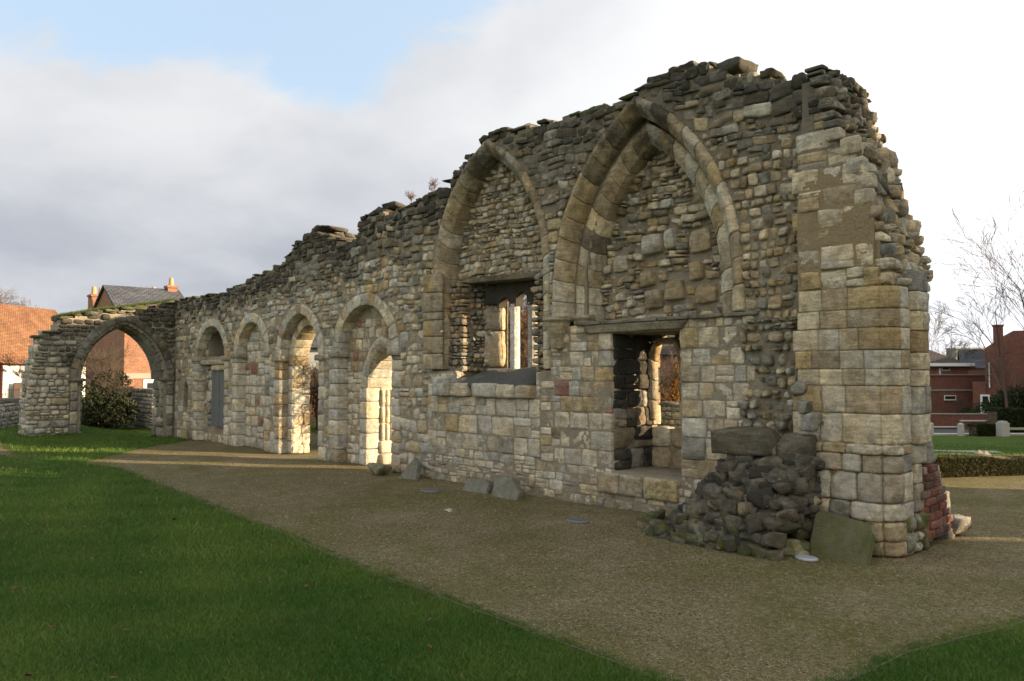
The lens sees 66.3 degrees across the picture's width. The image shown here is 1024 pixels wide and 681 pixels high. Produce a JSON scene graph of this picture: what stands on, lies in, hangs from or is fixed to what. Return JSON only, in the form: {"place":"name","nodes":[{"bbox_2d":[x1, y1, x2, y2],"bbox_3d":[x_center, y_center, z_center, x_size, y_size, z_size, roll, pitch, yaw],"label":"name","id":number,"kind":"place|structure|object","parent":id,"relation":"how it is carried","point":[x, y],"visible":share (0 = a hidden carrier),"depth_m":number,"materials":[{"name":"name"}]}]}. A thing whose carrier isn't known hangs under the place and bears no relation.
{"place":"outdoors","nodes":[
{"label":"outdoors","id":0,"kind":"place"},
{"bbox_2d":[5,388,21,397],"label":"iron railing","id":1,"kind":"object","parent":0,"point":[20,389],"visible":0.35,"depth_m":46.83,"materials":[{"name":"metal"}]},
{"bbox_2d":[0,396,1023,680],"bbox_3d":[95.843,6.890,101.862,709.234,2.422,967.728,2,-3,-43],"label":"ground","id":2,"kind":"structure","parent":0,"point":[992,506],"depth_m":6.32,"materials":[{"name":"green plant"}]},
{"bbox_2d":[0,396,21,427],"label":"stone wall","id":3,"kind":"structure","parent":2,"relation":"on","point":[10,409],"depth_m":20.76,"materials":[{"name":"grey stone"}]},
{"bbox_2d":[0,350,26,378],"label":"bare tree","id":4,"kind":"object","parent":2,"relation":"on","point":[13,372],"visible":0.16,"depth_m":41.71,"materials":[{"name":"plant"}]},
{"bbox_2d":[0,285,37,307],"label":"bare tree","id":5,"kind":"object","parent":2,"relation":"on","point":[4,297],"visible":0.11,"depth_m":62.87,"materials":[{"name":"plant"}]},
{"bbox_2d":[0,304,85,397],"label":"tiled cottage","id":6,"kind":"structure","parent":2,"relation":"on","point":[19,325],"depth_m":50.45,"materials":[{"name":"orange tile"}]},
{"bbox_2d":[19,365,24,371],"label":"window","id":7,"kind":"structure","parent":6,"relation":"in","point":[21,367],"depth_m":49.29,"materials":[{"name":"white paint"}]},
{"bbox_2d":[18,298,176,436],"bbox_3d":[-9.945,0.717,19.029,3.346,3.769,0.929,2,-3,-43],"label":"ruined archway","id":8,"kind":"object","parent":2,"relation":"on","point":[52,381],"visible":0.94,"depth_m":18.40,"materials":[{"name":"stone"}]},
{"bbox_2d":[81,337,139,428],"bbox_3d":[-11.943,1.246,22.710,2.106,2.696,3.030,1,-3,-30],"label":"evergreen bush","id":9,"kind":"object","parent":2,"relation":"on","point":[106,404],"visible":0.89,"depth_m":22.35,"materials":[{"name":"green plant"}]},
{"bbox_2d":[114,387,153,428],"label":"stone wall","id":10,"kind":"structure","parent":2,"relation":"on","point":[143,397],"depth_m":22.90,"materials":[{"name":"grey stone"}]},
{"bbox_2d":[85,278,183,397],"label":"brick house","id":11,"kind":"structure","parent":2,"relation":"on","point":[137,370],"depth_m":40.39,"materials":[{"name":"brick"}]},
{"bbox_2d":[143,380,152,387],"bbox_3d":[-17.772,2.434,38.784,0.850,1.000,0.056,2,-3,-40],"label":"window","id":12,"kind":"structure","parent":11,"relation":"in","point":[146,383],"depth_m":38.63,"materials":[{"name":"white paint"}]},
{"bbox_2d":[308,357,318,429],"bbox_3d":[-5.679,1.515,22.227,1.667,2.125,1.752,-1,-3,18],"label":"red leaved shrub","id":13,"kind":"object","parent":2,"relation":"on","point":[314,387],"visible":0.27,"depth_m":22.27,"materials":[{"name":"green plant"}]},
{"bbox_2d":[308,336,318,376],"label":"pale house","id":14,"kind":"structure","parent":2,"relation":"on","point":[314,349],"depth_m":46.07,"materials":[{"name":"paint"}]},
{"bbox_2d":[309,379,318,424],"bbox_3d":[-4.511,1.729,21.462,0.070,1.350,6.318,2,-3,-38],"label":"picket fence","id":15,"kind":"object","parent":2,"relation":"on","point":[312,419],"depth_m":23.19,"materials":[{"name":"brown wood"}]},
{"bbox_2d":[311,357,319,376],"bbox_3d":[-6.631,1.480,27.077,2.470,2.606,2.170,-2,-3,34],"label":"green bush","id":16,"kind":"object","parent":2,"relation":"on","point":[313,367],"visible":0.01,"depth_m":27.15,"materials":[{"name":"green plant"}]},
{"bbox_2d":[367,463,391,474],"bbox_3d":[-2.126,2.057,12.490,0.264,0.211,0.419,2,-3,-43],"label":"loose stone","id":17,"kind":"object","parent":2,"relation":"on","point":[378,469],"visible":0.99,"depth_m":12.37,"materials":[{"name":"grey stone"}]},
{"bbox_2d":[123,469,651,675],"bbox_3d":[-2.886,1.969,8.578,0.090,0.044,11.426,2,-3,-39],"label":"lawn edging","id":18,"kind":"object","parent":2,"relation":"on","point":[588,652],"visible":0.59,"depth_m":5.61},
{"bbox_2d":[399,457,421,479],"bbox_3d":[-1.553,1.969,12.012,0.076,0.367,0.473,21,-16,-40],"label":"stone slab","id":19,"kind":"object","parent":2,"relation":"on","point":[412,470],"depth_m":11.91,"materials":[{"name":"grey stone"}]},
{"bbox_2d":[420,488,439,492],"bbox_3d":[-1.109,2.038,10.663,0.240,0.019,0.320,2,-3,-43],"label":"drain cover","id":20,"kind":"object","parent":2,"relation":"on","point":[429,490],"visible":1,"depth_m":10.60,"materials":[{"name":"metal"}]},
{"bbox_2d":[462,479,492,493],"bbox_3d":[-0.467,1.988,10.641,0.497,0.234,0.106,-2,-23,41],"label":"stone slab","id":21,"kind":"object","parent":2,"relation":"on","point":[484,486],"depth_m":10.57,"materials":[{"name":"grey stone"}]},
{"bbox_2d":[491,474,522,499],"bbox_3d":[-0.049,1.919,10.172,0.500,0.324,0.095,-2,-21,44],"label":"stone slab","id":22,"kind":"object","parent":2,"relation":"on","point":[507,487],"depth_m":10.13,"materials":[{"name":"grey stone"}]},
{"bbox_2d":[0,424,1023,680],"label":"lawn grass","id":23,"kind":"structure","parent":2,"relation":"on","point":[160,674],"depth_m":5.11,"materials":[{"name":"green plant"}]},
{"bbox_2d":[508,300,541,365],"bbox_3d":[1.021,0.476,19.317,4.515,4.097,4.482,2,-3,-43],"label":"bare tree","id":24,"kind":"object","parent":2,"relation":"on","point":[521,347],"visible":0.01,"depth_m":19.02,"materials":[{"name":"brown plant"}]},
{"bbox_2d":[508,295,542,367],"bbox_3d":[-0.157,0.342,16.965,3.458,4.154,5.075,-1,-3,20],"label":"bare tree","id":25,"kind":"object","parent":2,"relation":"on","point":[523,323],"visible":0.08,"depth_m":15.61,"materials":[{"name":"brown plant"}]},
{"bbox_2d":[173,56,971,560],"bbox_3d":[-2.561,-0.290,13.707,2.483,5.332,18.272,2,-3,-43],"label":"priory ruin","id":26,"kind":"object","parent":2,"relation":"on","point":[747,234],"visible":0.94,"depth_m":9.50,"materials":[{"name":"stone"}]},
{"bbox_2d":[405,190,414,202],"bbox_3d":[-1.667,-2.336,12.921,0.225,0.316,0.271,2,-3,-43],"label":"wall top weed","id":27,"kind":"object","parent":26,"relation":"on","point":[410,197],"depth_m":12.87,"materials":[{"name":"brown plant"}]},
{"bbox_2d":[428,178,439,190],"bbox_3d":[-1.259,-2.418,12.402,0.204,0.304,0.259,1,-3,-29],"label":"wall top weed","id":28,"kind":"object","parent":26,"relation":"on","point":[433,183],"depth_m":12.39,"materials":[{"name":"brown plant"}]},
{"bbox_2d":[648,337,680,420],"bbox_3d":[1.916,0.473,9.682,0.113,1.020,0.539,2,-3,-43],"label":"slit window","id":29,"kind":"structure","parent":26,"relation":"in","point":[654,353],"depth_m":9.80,"materials":[{"name":"stone"}]},
{"bbox_2d":[566,518,589,522],"bbox_3d":[0.715,1.947,8.497,0.210,0.019,0.280,2,-3,-43],"label":"drain cover","id":30,"kind":"object","parent":2,"relation":"on","point":[577,520],"visible":1,"depth_m":8.44,"materials":[{"name":"metal"}]},
{"bbox_2d":[660,389,669,400],"bbox_3d":[3.923,1.736,21.140,1.587,1.562,1.293,-1,-2,15],"label":"golden creeper","id":31,"kind":"object","parent":2,"relation":"on","point":[664,395],"visible":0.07,"depth_m":20.79,"materials":[{"name":"brown plant"}]},
{"bbox_2d":[658,347,678,401],"bbox_3d":[3.838,1.290,19.580,2.090,2.357,2.200,2,-3,-43],"label":"golden creeper","id":32,"kind":"object","parent":2,"relation":"on","point":[673,390],"visible":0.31,"depth_m":19.72,"materials":[{"name":"brown plant"}]},
{"bbox_2d":[657,401,680,427],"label":"garden wall","id":33,"kind":"structure","parent":2,"relation":"on","point":[670,414],"depth_m":19.24,"materials":[{"name":"stone"}]},
{"bbox_2d":[658,335,679,400],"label":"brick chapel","id":34,"kind":"structure","parent":2,"relation":"on","point":[665,350],"depth_m":38.39,"materials":[{"name":"brick"}]},
{"bbox_2d":[776,539,809,555],"bbox_3d":[2.495,1.831,6.963,0.277,0.150,0.184,-1,-3,28],"label":"loose stone","id":35,"kind":"object","parent":2,"relation":"on","point":[793,547],"visible":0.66,"depth_m":6.89,"materials":[{"name":"beige stone"}]},
{"bbox_2d":[795,555,817,560],"bbox_3d":[2.541,1.875,6.769,0.150,0.019,0.200,2,-3,-43],"label":"drain cover","id":36,"kind":"object","parent":2,"relation":"on","point":[806,557],"visible":1,"depth_m":6.74,"materials":[{"name":"grey metal"}]},
{"bbox_2d":[810,510,874,565],"bbox_3d":[2.843,1.739,6.783,0.056,0.493,0.574,24,-17,-37],"label":"stone slab","id":37,"kind":"object","parent":2,"relation":"on","point":[840,538],"depth_m":6.76,"materials":[{"name":"green stone"}]},
{"bbox_2d":[931,422,933,435],"bbox_3d":[19.125,4.042,35.862,0.200,0.620,0.200,0,-2,0],"label":"stone bollard","id":38,"kind":"object","parent":2,"relation":"on","point":[932,429],"visible":0.42,"depth_m":35.76,"materials":[{"name":"grey stone"}]},
{"bbox_2d":[844,621,1023,680],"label":"lawn edging","id":39,"kind":"object","parent":2,"relation":"on","point":[901,655],"visible":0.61,"depth_m":4.54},
{"bbox_2d":[934,426,956,428],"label":"rail","id":40,"kind":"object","parent":2,"relation":"on","point":[945,427],"depth_m":41.84,"materials":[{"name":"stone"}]},
{"bbox_2d":[929,308,973,356],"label":"bare tree","id":41,"kind":"object","parent":2,"relation":"on","point":[935,330],"visible":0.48,"depth_m":78.69,"materials":[{"name":"plant"}]},
{"bbox_2d":[929,350,984,412],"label":"modern brick house","id":42,"kind":"structure","parent":2,"relation":"on","point":[951,379],"depth_m":58.23,"materials":[{"name":"brick"}]},
{"bbox_2d":[944,395,955,399],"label":"window","id":43,"kind":"structure","parent":42,"relation":"in","point":[946,397],"depth_m":58.06,"materials":[{"name":"white paint"}]},
{"bbox_2d":[931,334,982,359],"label":"bare tree","id":44,"kind":"object","parent":2,"relation":"on","point":[968,350],"visible":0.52,"depth_m":83.39,"materials":[{"name":"plant"}]},
{"bbox_2d":[930,413,986,425],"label":"brick garden wall","id":45,"kind":"structure","parent":2,"relation":"on","point":[945,419],"depth_m":43.85,"materials":[{"name":"brick"}]},
{"bbox_2d":[957,423,963,435],"bbox_3d":[20.515,4.065,35.861,0.200,0.600,0.200,0,-2,0],"label":"stone bollard","id":46,"kind":"object","parent":2,"relation":"on","point":[960,429],"visible":0.96,"depth_m":35.77,"materials":[{"name":"grey stone"}]},
{"bbox_2d":[949,396,977,412],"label":"evergreen bush","id":47,"kind":"object","parent":2,"relation":"on","point":[965,409],"visible":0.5,"depth_m":51.95,"materials":[{"name":"green plant"}]},
{"bbox_2d":[946,347,985,359],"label":"flat roofed block","id":48,"kind":"structure","parent":2,"relation":"on","point":[957,349],"depth_m":95.04,"materials":[{"name":"concrete"}]},
{"bbox_2d":[957,350,984,373],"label":"slate roofed house","id":49,"kind":"structure","parent":2,"relation":"on","point":[976,360],"depth_m":80.73,"materials":[{"name":"grey tile"}]},
{"bbox_2d":[960,420,986,429],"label":"brick garden wall","id":50,"kind":"structure","parent":2,"relation":"on","point":[965,422],"depth_m":41.34,"materials":[{"name":"stone"}]},
{"bbox_2d":[929,232,1023,406],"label":"bare birch","id":51,"kind":"object","parent":2,"relation":"on","point":[1002,374],"visible":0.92,"depth_m":42.31,"materials":[{"name":"plant"}]},
{"bbox_2d":[929,191,1023,344],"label":"bare birch","id":52,"kind":"object","parent":2,"relation":"on","point":[1016,286],"visible":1,"depth_m":34.00,"materials":[{"name":"brown plant"}]},
{"bbox_2d":[932,454,1023,477],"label":"clipped hedge","id":53,"kind":"object","parent":2,"relation":"on","point":[953,465],"visible":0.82,"depth_m":12.32,"materials":[{"name":"green plant"}]},
{"bbox_2d":[934,433,1023,435],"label":"kerb","id":54,"kind":"structure","parent":2,"relation":"on","point":[1021,434],"depth_m":36.45,"materials":[{"name":"concrete"}]},
{"bbox_2d":[974,450,984,455],"bbox_3d":[10.075,2.490,16.910,0.150,0.276,0.150,0,-2,0],"label":"stone","id":55,"kind":"object","parent":2,"relation":"on","point":[979,453],"visible":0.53,"depth_m":16.86,"materials":[{"name":"beige stone"}]},
{"bbox_2d":[966,423,995,435],"bbox_3d":[21.541,4.085,35.759,1.225,0.710,0.936,0,-2,0],"label":"clipped hedge","id":56,"kind":"object","parent":2,"relation":"on","point":[982,429],"visible":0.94,"depth_m":35.36,"materials":[{"name":"green plant"}]},
{"bbox_2d":[967,336,1023,412],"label":"evergreen bush","id":57,"kind":"object","parent":2,"relation":"on","point":[1015,397],"visible":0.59,"depth_m":45.96,"materials":[{"name":"green plant"}]},
{"bbox_2d":[972,324,1023,412],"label":"brick gable house","id":58,"kind":"structure","parent":2,"relation":"on","point":[983,393],"depth_m":54.45,"materials":[{"name":"brick"}]},
{"bbox_2d":[980,394,989,412],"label":"door","id":59,"kind":"structure","parent":58,"relation":"in","point":[983,397],"depth_m":54.72,"materials":[{"name":"white paint"}]},
{"bbox_2d":[985,406,1023,431],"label":"clipped hedge","id":60,"kind":"object","parent":2,"relation":"on","point":[1013,417],"visible":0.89,"depth_m":38.88,"materials":[{"name":"green plant"}]},
{"bbox_2d":[996,421,1023,436],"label":"park bench","id":61,"kind":"object","parent":2,"relation":"on","point":[1003,428],"visible":0.91,"depth_m":34.89,"materials":[{"name":"stone"}]},
{"bbox_2d":[0,0,1023,354],"label":"sky","id":62,"kind":"structure","parent":0,"point":[144,143],"materials":[{"name":"white"}]},
{"bbox_2d":[935,450,1002,452],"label":"path","id":63,"kind":"structure","parent":0,"point":[967,451],"depth_m":20.60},
{"bbox_2d":[934,429,1023,432],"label":"road","id":64,"kind":"structure","parent":0,"point":[949,431],"depth_m":39.31,"materials":[{"name":"grey asphalt"}]}
]}

